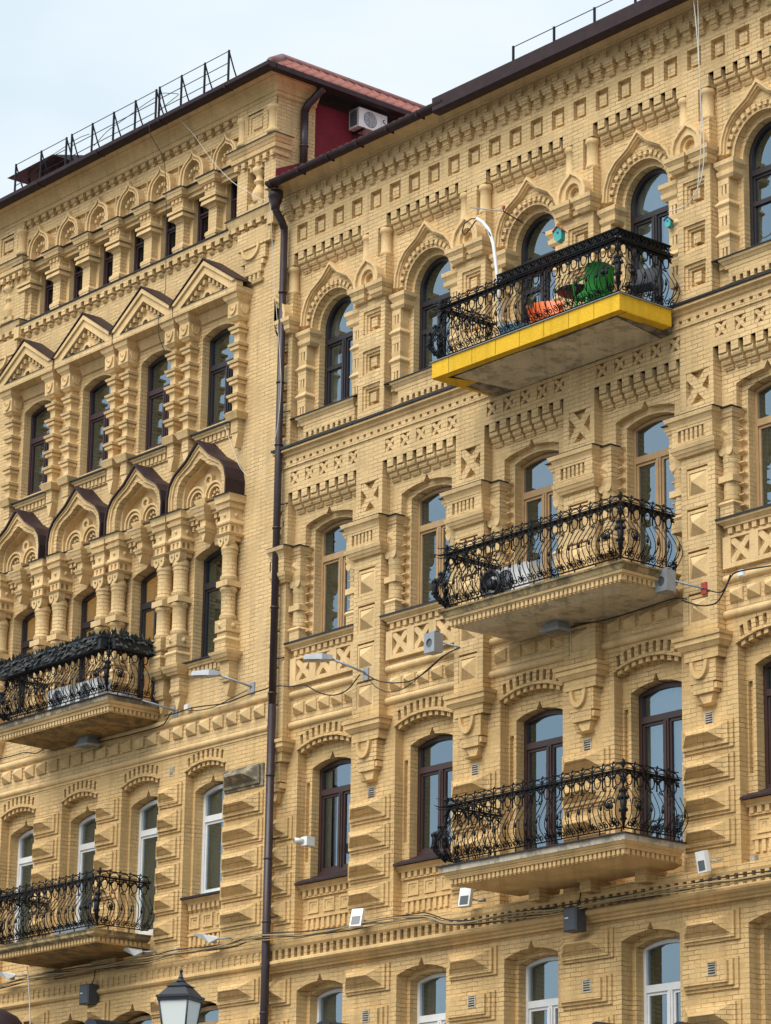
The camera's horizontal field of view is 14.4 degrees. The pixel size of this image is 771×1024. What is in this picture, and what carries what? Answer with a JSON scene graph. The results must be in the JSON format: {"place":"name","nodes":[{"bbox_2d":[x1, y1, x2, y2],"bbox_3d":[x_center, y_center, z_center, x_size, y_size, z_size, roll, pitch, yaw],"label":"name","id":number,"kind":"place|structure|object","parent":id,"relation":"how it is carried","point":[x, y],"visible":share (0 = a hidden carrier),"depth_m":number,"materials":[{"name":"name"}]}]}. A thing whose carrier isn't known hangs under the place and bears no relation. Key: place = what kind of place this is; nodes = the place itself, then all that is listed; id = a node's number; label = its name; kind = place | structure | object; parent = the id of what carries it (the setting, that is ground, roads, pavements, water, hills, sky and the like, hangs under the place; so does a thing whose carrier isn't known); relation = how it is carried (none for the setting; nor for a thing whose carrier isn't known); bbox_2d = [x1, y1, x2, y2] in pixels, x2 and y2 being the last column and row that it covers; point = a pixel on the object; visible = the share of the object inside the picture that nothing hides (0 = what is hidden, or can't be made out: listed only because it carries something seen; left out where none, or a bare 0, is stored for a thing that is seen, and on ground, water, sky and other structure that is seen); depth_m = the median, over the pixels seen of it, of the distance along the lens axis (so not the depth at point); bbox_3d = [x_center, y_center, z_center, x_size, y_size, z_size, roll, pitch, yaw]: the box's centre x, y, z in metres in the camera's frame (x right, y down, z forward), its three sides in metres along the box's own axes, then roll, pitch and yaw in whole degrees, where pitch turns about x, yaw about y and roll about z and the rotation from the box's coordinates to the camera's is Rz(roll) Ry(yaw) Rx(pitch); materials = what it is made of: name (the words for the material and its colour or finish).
{"place":"outdoors","nodes":[
{"label":"outdoors","id":0,"kind":"place"},
{"bbox_2d":[54,922,95,934],"bbox_3d":[-6.249,8.442,61.065,0.260,0.330,1.140,14,-21,-38],"label":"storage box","id":1,"kind":"object","parent":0,"point":[72,930],"visible":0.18,"depth_m":60.89,"materials":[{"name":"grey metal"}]},
{"bbox_2d":[0,0,638,197],"label":"sky","id":2,"kind":"structure","parent":0,"point":[66,66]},
{"label":"ground","id":3,"kind":"structure","parent":0,"visible":0},
{"bbox_2d":[156,969,204,1023],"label":"street lamp","id":4,"kind":"object","parent":3,"relation":"on","point":[180,1000],"visible":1,"depth_m":31.86,"materials":[{"name":"white glass"}]},
{"bbox_2d":[0,54,424,1023],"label":"brick building","id":5,"kind":"structure","parent":3,"relation":"on","point":[134,500],"depth_m":62.75,"materials":[{"name":"brick"}]},
{"bbox_2d":[0,1009,21,1023],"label":"canopy","id":6,"kind":"object","parent":5,"relation":"attached to","point":[6,1017],"visible":1,"depth_m":61.88,"materials":[{"name":"brown fabric"}]},
{"bbox_2d":[0,972,26,979],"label":"floodlight","id":7,"kind":"object","parent":5,"relation":"attached to","point":[9,976],"visible":0.93,"depth_m":63.14,"materials":[{"name":"white plastic"}]},
{"bbox_2d":[14,829,33,942],"bbox_3d":[-7.439,8.091,64.514,0.202,2.760,1.160,14,-21,-38],"label":"window","id":8,"kind":"structure","parent":5,"relation":"in","point":[24,874],"depth_m":64.98,"materials":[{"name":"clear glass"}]},
{"bbox_2d":[18,612,35,709],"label":"window","id":9,"kind":"structure","parent":5,"relation":"in","point":[30,619],"depth_m":66.32,"materials":[{"name":"brown glass"}]},
{"bbox_2d":[27,967,30,1023],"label":"cable","id":10,"kind":"object","parent":5,"relation":"hanging from","point":[29,996],"visible":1,"depth_m":61.38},
{"bbox_2d":[27,405,49,495],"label":"window","id":11,"kind":"structure","parent":5,"relation":"in","point":[34,442],"depth_m":67.40,"materials":[{"name":"brown wood"}]},
{"bbox_2d":[14,137,73,190],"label":"roof railing","id":12,"kind":"object","parent":5,"relation":"on","point":[41,161],"visible":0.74,"depth_m":69.12,"materials":[{"name":"metal"}]},
{"bbox_2d":[44,275,53,312],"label":"window","id":13,"kind":"structure","parent":5,"relation":"in","point":[49,284],"depth_m":68.75,"materials":[{"name":"brown glass"}]},
{"bbox_2d":[0,629,109,681],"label":"planter","id":14,"kind":"object","parent":5,"relation":"on","point":[19,664],"visible":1,"depth_m":62.10,"materials":[{"name":"black metal"}]},
{"bbox_2d":[48,685,75,709],"bbox_3d":[-6.573,3.880,62.496,0.336,0.500,0.809,14,-21,-38],"label":"air conditioner","id":15,"kind":"object","parent":5,"relation":"on","point":[61,693],"visible":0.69,"depth_m":62.35,"materials":[{"name":"white plastic"}]},
{"bbox_2d":[73,261,82,298],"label":"window","id":16,"kind":"structure","parent":5,"relation":"in","point":[78,272],"depth_m":67.90,"materials":[{"name":"brown glass"}]},
{"bbox_2d":[75,814,96,921],"bbox_3d":[-5.971,7.613,62.836,0.202,2.760,1.160,14,-21,-38],"label":"window","id":17,"kind":"structure","parent":5,"relation":"in","point":[86,852],"depth_m":63.29,"materials":[{"name":"clear glass"}]},
{"bbox_2d":[74,735,99,748],"bbox_3d":[-6.134,4.647,62.655,0.370,0.384,0.500,14,-21,-38],"label":"floodlight","id":18,"kind":"object","parent":5,"relation":"attached to","point":[87,742],"visible":0.95,"depth_m":62.53,"materials":[{"name":"grey metal"}]},
{"bbox_2d":[78,591,96,682],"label":"window","id":19,"kind":"structure","parent":5,"relation":"in","point":[91,599],"depth_m":64.63,"materials":[{"name":"brown wood"}]},
{"bbox_2d":[79,970,97,1005],"bbox_3d":[-5.924,9.546,61.130,0.352,0.701,0.320,14,-21,-38],"label":"loudspeaker","id":20,"kind":"object","parent":5,"relation":"attached to","point":[88,994],"visible":1,"depth_m":60.96,"materials":[{"name":"metal"}]},
{"bbox_2d":[75,677,111,701],"bbox_3d":[-5.929,3.679,61.757,0.336,0.482,0.809,14,-21,-38],"label":"air conditioner","id":21,"kind":"object","parent":5,"relation":"on","point":[95,682],"visible":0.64,"depth_m":61.58,"materials":[{"name":"white plastic"}]},
{"bbox_2d":[86,380,109,472],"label":"window","id":22,"kind":"structure","parent":5,"relation":"in","point":[93,418],"depth_m":65.71,"materials":[{"name":"brown wood"}]},
{"bbox_2d":[84,1018,130,1023],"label":"awning","id":23,"kind":"object","parent":5,"relation":"attached to","point":[93,1021],"visible":1,"depth_m":59.61,"materials":[{"name":"grey fabric"}]},
{"bbox_2d":[103,247,112,284],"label":"window","id":24,"kind":"structure","parent":5,"relation":"in","point":[108,257],"depth_m":67.06,"materials":[{"name":"brown glass"}]},
{"bbox_2d":[70,89,163,161],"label":"roof railing","id":25,"kind":"object","parent":5,"relation":"on","point":[114,120],"visible":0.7,"depth_m":67.01,"materials":[{"name":"metal"}]},
{"bbox_2d":[94,96,157,145],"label":"cable","id":26,"kind":"object","parent":25,"relation":"attached to","point":[123,119],"visible":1,"depth_m":66.67,"materials":[{"name":"black rubber"}]},
{"bbox_2d":[109,628,155,656],"bbox_3d":[-5.028,2.629,61.246,1.231,0.483,0.375,14,-21,-38],"label":"planter","id":27,"kind":"object","parent":5,"relation":"on","point":[132,643],"visible":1,"depth_m":61.06,"materials":[{"name":"black plastic"}]},
{"bbox_2d":[99,712,171,742],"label":"cable","id":28,"kind":"object","parent":5,"relation":"attached to","point":[137,732],"visible":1,"depth_m":61.60,"materials":[{"name":"black rubber"}]},
{"bbox_2d":[134,232,143,270],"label":"window","id":29,"kind":"structure","parent":5,"relation":"in","point":[139,242],"depth_m":66.19,"materials":[{"name":"brown glass"}]},
{"bbox_2d":[127,1014,151,1023],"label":"window","id":30,"kind":"structure","parent":5,"relation":"in","point":[147,1019],"depth_m":60.43,"materials":[{"name":"clear glass"}]},
{"bbox_2d":[124,947,155,956],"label":"floodlight","id":31,"kind":"object","parent":5,"relation":"attached to","point":[135,952],"visible":1,"depth_m":59.84,"materials":[{"name":"white plastic"}]},
{"bbox_2d":[112,692,178,717],"bbox_3d":[-4.886,3.863,60.961,1.513,0.485,0.280,1,-17,0],"label":"wall lamp","id":32,"kind":"object","parent":5,"relation":"attached to","point":[174,710],"visible":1,"depth_m":60.94,"materials":[{"name":"grey metal"}]},
{"bbox_2d":[135,800,158,934],"bbox_3d":[-4.580,7.160,61.247,0.202,2.760,1.160,14,-21,-38],"label":"window","id":33,"kind":"structure","parent":5,"relation":"in","point":[148,837],"depth_m":61.59,"materials":[{"name":"clear glass"}]},
{"bbox_2d":[137,571,157,701],"bbox_3d":[-4.660,2.609,62.474,0.212,2.900,1.140,14,-21,-38],"label":"window","id":34,"kind":"structure","parent":5,"relation":"in","point":[148,616],"depth_m":62.92,"materials":[{"name":"brown glass"}]},
{"bbox_2d":[145,355,169,450],"bbox_3d":[-4.654,-2.314,63.882,0.112,2.060,1.120,14,-21,-38],"label":"window","id":35,"kind":"structure","parent":5,"relation":"in","point":[152,394],"depth_m":64.11,"materials":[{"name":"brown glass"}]},
{"bbox_2d":[149,128,166,350],"bbox_3d":[-4.797,-5.832,64.024,0.505,5.164,0.248,11,-19,-30],"label":"cable","id":36,"kind":"object","parent":5,"relation":"hanging from","point":[166,227],"visible":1,"depth_m":64.38,"materials":[{"name":"black rubber"}]},
{"bbox_2d":[165,217,175,256],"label":"window","id":37,"kind":"structure","parent":5,"relation":"in","point":[171,227],"depth_m":65.34,"materials":[{"name":"brown glass"}]},
{"bbox_2d":[158,50,236,116],"bbox_3d":[-3.978,-8.996,64.890,0.333,0.900,2.506,14,-21,-38],"label":"roof railing","id":38,"kind":"object","parent":5,"relation":"on","point":[182,83],"visible":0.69,"depth_m":64.70,"materials":[{"name":"metal"}]},
{"bbox_2d":[197,201,208,241],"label":"window","id":39,"kind":"structure","parent":5,"relation":"in","point":[203,213],"depth_m":64.50,"materials":[{"name":"brown glass"}]},
{"bbox_2d":[198,1004,218,1023],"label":"window","id":40,"kind":"structure","parent":5,"relation":"in","point":[209,1014],"depth_m":58.82,"materials":[{"name":"clear glass"}]},
{"bbox_2d":[201,549,221,656],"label":"window","id":41,"kind":"structure","parent":5,"relation":"in","point":[208,587],"depth_m":61.28,"materials":[{"name":"brown glass"}]},
{"bbox_2d":[193,934,230,943],"bbox_3d":[-3.320,8.145,58.171,0.432,0.210,0.737,14,-21,-38],"label":"floodlight","id":42,"kind":"object","parent":5,"relation":"attached to","point":[210,938],"visible":1,"depth_m":58.04,"materials":[{"name":"white plastic"}]},
{"bbox_2d":[201,784,223,893],"bbox_3d":[-3.178,6.427,59.734,0.202,2.180,1.160,14,-21,-38],"label":"window","id":43,"kind":"structure","parent":5,"relation":"in","point":[212,824],"depth_m":60.02,"materials":[{"name":"clear glass"}]},
{"bbox_2d":[165,688,265,715],"bbox_3d":[-3.357,3.767,59.792,0.026,0.110,3.281,14,-21,-38],"label":"cable","id":44,"kind":"object","parent":5,"relation":"attached to","point":[217,704],"visible":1,"depth_m":59.72,"materials":[{"name":"black rubber"}]},
{"bbox_2d":[189,690,246,710],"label":"cable","id":45,"kind":"object","parent":5,"relation":"attached to","point":[218,704],"visible":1,"depth_m":59.65,"materials":[{"name":"black rubber"}]},
{"bbox_2d":[207,329,233,426],"bbox_3d":[-3.212,-2.758,62.322,0.230,2.060,1.120,14,-21,-38],"label":"window","id":46,"kind":"structure","parent":5,"relation":"in","point":[214,368],"depth_m":62.55,"materials":[{"name":"brown glass"}]},
{"bbox_2d":[191,669,254,693],"bbox_3d":[-3.150,3.301,59.145,1.264,0.455,0.280,1,-17,1],"label":"wall lamp","id":47,"kind":"object","parent":5,"relation":"attached to","point":[208,673],"visible":1,"depth_m":59.12,"materials":[{"name":"grey metal"}]},
{"bbox_2d":[179,118,268,201],"bbox_3d":[-3.327,-7.315,62.967,0.132,2.848,3.052,16,-22,-41],"label":"cable","id":48,"kind":"object","parent":5,"relation":"attached to","point":[217,166],"visible":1,"depth_m":63.19,"materials":[{"name":"black rubber"}]},
{"bbox_2d":[230,180,237,219],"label":"window","id":49,"kind":"structure","parent":5,"relation":"in","point":[234,186],"depth_m":63.74,"materials":[{"name":"brown glass"}]},
{"bbox_2d":[349,105,386,139],"bbox_3d":[-0.381,-7.953,63.657,0.769,0.902,0.380,14,-21,-38],"label":"air conditioner","id":50,"kind":"object","parent":5,"relation":"attached to","point":[363,121],"visible":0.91,"depth_m":63.52,"materials":[{"name":"white plastic"}]},
{"bbox_2d":[259,0,770,1023],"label":"brick building","id":51,"kind":"structure","parent":3,"relation":"on","point":[441,448],"depth_m":53.59,"materials":[{"name":"brick"}]},
{"bbox_2d":[225,208,280,475],"bbox_3d":[-2.622,-3.451,60.923,0.012,5.717,1.819,14,-21,-38],"label":"cable","id":52,"kind":"object","parent":51,"relation":"attached to","point":[280,362],"visible":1,"depth_m":60.40,"materials":[{"name":"black rubber"}]},
{"bbox_2d":[293,836,314,846],"bbox_3d":[-1.541,6.168,57.015,0.357,0.170,0.242,14,-21,-38],"label":"security camera","id":53,"kind":"object","parent":51,"relation":"attached to","point":[306,841],"visible":1,"depth_m":56.97,"materials":[{"name":"white plastic"}]},
{"bbox_2d":[266,674,359,695],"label":"cable","id":54,"kind":"object","parent":51,"relation":"attached to","point":[315,690],"visible":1,"depth_m":57.25,"materials":[{"name":"black rubber"}]},
{"bbox_2d":[317,988,342,1022],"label":"window","id":55,"kind":"structure","parent":51,"relation":"in","point":[332,998],"depth_m":56.58,"materials":[{"name":"clear glass"}]},
{"bbox_2d":[317,1021,346,1023],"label":"awning","id":56,"kind":"object","parent":51,"relation":"attached to","point":[324,1022],"visible":1,"depth_m":54.52,"materials":[{"name":"grey fabric"}]},
{"bbox_2d":[318,759,350,874],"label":"window","id":57,"kind":"structure","parent":51,"relation":"in","point":[335,785],"depth_m":57.62,"materials":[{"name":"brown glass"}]},
{"bbox_2d":[303,653,369,680],"bbox_3d":[-0.914,2.875,56.484,1.237,0.475,0.280,1,-17,-2],"label":"wall lamp","id":58,"kind":"object","parent":51,"relation":"attached to","point":[317,658],"visible":1,"depth_m":56.46,"materials":[{"name":"grey metal"}]},
{"bbox_2d":[320,519,352,632],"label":"window","id":59,"kind":"structure","parent":51,"relation":"in","point":[341,604],"depth_m":58.86,"materials":[{"name":"brown glass"}]},
{"bbox_2d":[324,296,353,405],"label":"window","id":60,"kind":"structure","parent":51,"relation":"in","point":[338,355],"depth_m":60.11,"materials":[{"name":"clear glass"}]},
{"bbox_2d":[349,908,376,927],"bbox_3d":[-0.392,7.353,54.911,0.420,0.340,0.240,-9,-35,29],"label":"floodlight","id":61,"kind":"object","parent":51,"relation":"attached to","point":[357,918],"visible":1,"depth_m":54.86,"materials":[{"name":"white plastic"}]},
{"bbox_2d":[26,877,742,976],"bbox_3d":[-0.961,7.693,55.447,0.037,0.494,25.103,14,-21,-38],"label":"cable","id":62,"kind":"object","parent":51,"relation":"attached to","point":[409,915],"visible":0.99,"depth_m":53.56,"materials":[{"name":"black rubber"}]},
{"bbox_2d":[0,872,770,985],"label":"cable","id":63,"kind":"object","parent":51,"relation":"attached to","point":[737,879],"visible":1,"depth_m":53.74,"materials":[{"name":"black rubber"}]},
{"bbox_2d":[0,875,770,987],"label":"cable","id":64,"kind":"object","parent":51,"relation":"attached to","point":[401,922],"visible":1,"depth_m":53.81,"materials":[{"name":"black rubber"}]},
{"bbox_2d":[0,870,770,984],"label":"cable","id":65,"kind":"object","parent":51,"relation":"attached to","point":[413,914],"visible":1,"depth_m":53.56,"materials":[{"name":"black rubber"}]},
{"bbox_2d":[0,876,770,988],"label":"cable","id":66,"kind":"object","parent":51,"relation":"attached to","point":[397,921],"visible":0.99,"depth_m":54.05,"materials":[{"name":"black rubber"}]},
{"bbox_2d":[9,872,769,983],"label":"cable","id":67,"kind":"object","parent":51,"relation":"attached to","point":[394,921],"visible":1,"depth_m":53.93,"materials":[{"name":"black rubber"}]},
{"bbox_2d":[368,656,442,691],"bbox_3d":[0.353,3.008,55.346,0.017,0.449,2.108,14,-21,-38],"label":"cable","id":68,"kind":"object","parent":51,"relation":"hanging from","point":[410,683],"visible":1,"depth_m":55.20,"materials":[{"name":"black rubber"}]},
{"bbox_2d":[364,647,459,683],"bbox_3d":[0.465,2.880,55.312,0.024,0.409,2.657,14,-21,-38],"label":"cable","id":69,"kind":"object","parent":51,"relation":"attached to","point":[416,677],"visible":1,"depth_m":55.23,"materials":[{"name":"black rubber"}]},
{"bbox_2d":[417,973,445,1023],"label":"window","id":70,"kind":"structure","parent":51,"relation":"in","point":[433,987],"depth_m":54.40,"materials":[{"name":"clear glass"}]},
{"bbox_2d":[417,487,451,604],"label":"window","id":71,"kind":"structure","parent":51,"relation":"in","point":[436,528],"depth_m":56.80,"materials":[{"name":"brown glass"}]},
{"bbox_2d":[419,257,450,369],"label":"window","id":72,"kind":"structure","parent":51,"relation":"in","point":[439,292],"depth_m":58.09,"materials":[{"name":"black glass"}]},
{"bbox_2d":[417,735,452,855],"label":"window","id":73,"kind":"structure","parent":51,"relation":"in","point":[439,770],"depth_m":55.59,"materials":[{"name":"brown glass"}]},
{"bbox_2d":[424,630,460,655],"bbox_3d":[1.173,2.347,54.582,1.004,0.500,0.327,-4,-17,17],"label":"floodlight","id":74,"kind":"object","parent":51,"relation":"attached to","point":[433,642],"visible":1,"depth_m":54.61,"materials":[{"name":"white paint"}]},
{"bbox_2d":[458,888,486,907],"bbox_3d":[1.510,6.699,52.731,0.420,0.340,0.240,-12,-33,36],"label":"floodlight","id":75,"kind":"object","parent":51,"relation":"attached to","point":[466,899],"visible":0.94,"depth_m":52.69,"materials":[{"name":"white plastic"}]},
{"bbox_2d":[462,217,501,334],"bbox_3d":[1.699,-4.088,54.427,0.122,2.662,1.226,12,-20,-33],"label":"bent pole","id":76,"kind":"object","parent":51,"relation":"on","point":[484,224],"visible":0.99,"depth_m":54.26,"materials":[{"name":"white plastic"}]},
{"bbox_2d":[479,569,500,597],"bbox_3d":[1.824,1.249,52.444,0.119,0.529,0.529,14,-21,-38],"label":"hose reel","id":77,"kind":"object","parent":51,"relation":"on","point":[487,578],"visible":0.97,"depth_m":52.44,"materials":[{"name":"black plastic"}]},
{"bbox_2d":[469,205,523,223],"bbox_3d":[2.043,-5.457,55.929,0.522,0.471,0.954,14,-21,-38],"label":"aerial","id":78,"kind":"object","parent":51,"relation":"attached to","point":[503,207],"visible":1,"depth_m":55.59,"materials":[{"name":"grey metal"}]},
{"bbox_2d":[499,322,526,333],"bbox_3d":[2.286,-3.112,53.480,0.600,0.260,0.600,14,-21,-38],"label":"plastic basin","id":79,"kind":"object","parent":51,"relation":"on","point":[503,325],"visible":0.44,"depth_m":53.26,"materials":[{"name":"plastic"}]},
{"bbox_2d":[489,561,542,593],"bbox_3d":[2.237,1.230,52.444,0.336,0.550,1.059,14,-21,-38],"label":"air conditioner","id":80,"kind":"object","parent":51,"relation":"on","point":[516,571],"visible":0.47,"depth_m":52.17,"materials":[{"name":"white plastic"}]},
{"bbox_2d":[521,214,555,323],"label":"window","id":81,"kind":"structure","parent":51,"relation":"in","point":[542,248],"depth_m":56.12,"materials":[{"name":"black glass"}]},
{"bbox_2d":[521,453,558,580],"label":"window","id":82,"kind":"structure","parent":51,"relation":"in","point":[542,494],"depth_m":54.78,"materials":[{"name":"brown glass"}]},
{"bbox_2d":[526,956,557,1023],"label":"window","id":83,"kind":"structure","parent":51,"relation":"in","point":[543,1009],"depth_m":52.22,"materials":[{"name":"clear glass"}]},
{"bbox_2d":[524,710,562,849],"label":"window","id":84,"kind":"structure","parent":51,"relation":"in","point":[547,747],"depth_m":53.52,"materials":[{"name":"clear glass"}]},
{"bbox_2d":[526,301,563,322],"bbox_3d":[2.831,-3.398,53.599,0.630,0.903,0.630,-3,-17,12],"label":"plastic chair","id":85,"kind":"object","parent":51,"relation":"on","point":[542,305],"visible":0.41,"depth_m":53.89,"materials":[{"name":"orange plastic"}]},
{"bbox_2d":[539,620,571,635],"bbox_3d":[2.925,1.879,52.249,0.370,0.384,0.500,14,-21,-38],"label":"floodlight","id":86,"kind":"object","parent":51,"relation":"attached to","point":[556,627],"visible":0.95,"depth_m":52.13,"materials":[{"name":"grey metal"}]},
{"bbox_2d":[552,225,566,243],"bbox_3d":[3.089,-4.924,54.033,0.202,0.302,0.187,-11,-20,33],"label":"birdhouse","id":87,"kind":"object","parent":51,"relation":"attached to","point":[559,233],"visible":1,"depth_m":53.98,"materials":[{"name":"teal paint"}]},
{"bbox_2d":[557,284,583,307],"bbox_3d":[3.336,-3.500,52.947,0.720,0.746,0.720,14,-21,-38],"label":"round table","id":88,"kind":"object","parent":51,"relation":"on","point":[560,292],"visible":0.28,"depth_m":52.96,"materials":[{"name":"metal"}]},
{"bbox_2d":[512,0,636,59],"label":"roof railing","id":89,"kind":"object","parent":51,"relation":"on","point":[553,28],"visible":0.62,"depth_m":55.37,"materials":[{"name":"metal"}]},
{"bbox_2d":[563,893,586,933],"bbox_3d":[3.181,6.648,50.707,0.352,0.701,0.320,14,-21,-38],"label":"loudspeaker","id":90,"kind":"object","parent":51,"relation":"attached to","point":[574,919],"visible":1,"depth_m":50.53,"materials":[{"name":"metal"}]},
{"bbox_2d":[572,261,614,306],"bbox_3d":[3.595,-3.774,52.298,0.630,0.903,0.630,7,-18,-21],"label":"plastic chair","id":91,"kind":"object","parent":51,"relation":"on","point":[602,280],"visible":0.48,"depth_m":52.12,"materials":[{"name":"green plastic"}]},
{"bbox_2d":[574,597,686,624],"bbox_3d":[4.112,1.683,51.263,0.024,0.104,2.705,14,-21,-38],"label":"cable","id":92,"kind":"object","parent":51,"relation":"attached to","point":[630,612],"visible":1,"depth_m":51.24,"materials":[{"name":"black rubber"}]},
{"bbox_2d":[626,266,660,303],"bbox_3d":[4.406,-3.828,52.009,0.485,0.874,0.481,-9,-19,29],"label":"folding chair","id":93,"kind":"object","parent":51,"relation":"on","point":[639,280],"visible":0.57,"depth_m":52.15,"materials":[{"name":"metal"}]},
{"bbox_2d":[631,168,672,305],"bbox_3d":[4.773,-4.596,53.417,0.212,3.005,1.150,14,-21,-38],"label":"window","id":94,"kind":"structure","parent":51,"relation":"in","point":[647,218],"depth_m":53.75,"materials":[{"name":"black glass"}]},
{"bbox_2d":[633,415,675,570],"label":"window","id":95,"kind":"structure","parent":51,"relation":"in","point":[660,478],"depth_m":52.63,"materials":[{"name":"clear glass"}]},
{"bbox_2d":[639,682,683,841],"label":"window","id":96,"kind":"structure","parent":51,"relation":"in","point":[660,706],"depth_m":51.06,"materials":[{"name":"clear glass"}]},
{"bbox_2d":[643,938,680,1023],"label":"window","id":97,"kind":"structure","parent":51,"relation":"in","point":[666,992],"depth_m":50.35,"materials":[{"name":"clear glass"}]},
{"bbox_2d":[663,216,673,228],"bbox_3d":[4.889,-4.997,52.530,0.140,0.210,0.130,-11,-20,34],"label":"birdhouse","id":98,"kind":"object","parent":51,"relation":"attached to","point":[668,222],"visible":1,"depth_m":52.50,"materials":[{"name":"teal paint"}]},
{"bbox_2d":[655,567,707,594],"bbox_3d":[4.866,1.131,50.176,0.887,0.500,0.302,-8,-19,26],"label":"floodlight","id":99,"kind":"object","parent":51,"relation":"attached to","point":[665,584],"visible":1,"depth_m":50.20,"materials":[{"name":"grey paint"}]},
{"bbox_2d":[668,0,704,211],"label":"cable","id":100,"kind":"object","parent":51,"relation":"attached to","point":[702,120],"visible":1,"depth_m":51.60,"materials":[{"name":"grey rubber"}]},
{"bbox_2d":[696,0,700,198],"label":"cable","id":101,"kind":"object","parent":51,"relation":"attached to","point":[700,98],"visible":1,"depth_m":51.73,"materials":[{"name":"grey rubber"}]},
{"bbox_2d":[695,850,723,873],"bbox_3d":[5.172,5.551,48.478,0.240,0.340,0.420,-1,-13,-31],"label":"floodlight","id":102,"kind":"object","parent":51,"relation":"attached to","point":[703,861],"visible":1,"depth_m":48.45,"materials":[{"name":"white plastic"}]},
{"bbox_2d":[702,575,730,592],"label":"cable","id":103,"kind":"object","parent":51,"relation":"attached to","point":[716,591],"visible":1,"depth_m":49.55,"materials":[{"name":"grey rubber"}]},
{"bbox_2d":[681,565,770,605],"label":"cable","id":104,"kind":"object","parent":51,"relation":"attached to","point":[717,601],"visible":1,"depth_m":49.53,"materials":[{"name":"black rubber"}]},
{"bbox_2d":[749,121,770,245],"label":"window","id":105,"kind":"structure","parent":51,"relation":"in","point":[755,174],"depth_m":51.84,"materials":[{"name":"clear glass"}]},
{"bbox_2d":[754,381,770,506],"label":"window","id":106,"kind":"structure","parent":51,"relation":"in","point":[765,422],"depth_m":50.49,"materials":[{"name":"clear glass"}]},
{"bbox_2d":[763,662,770,787],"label":"window","id":107,"kind":"structure","parent":51,"relation":"in","point":[766,669],"depth_m":49.19,"materials":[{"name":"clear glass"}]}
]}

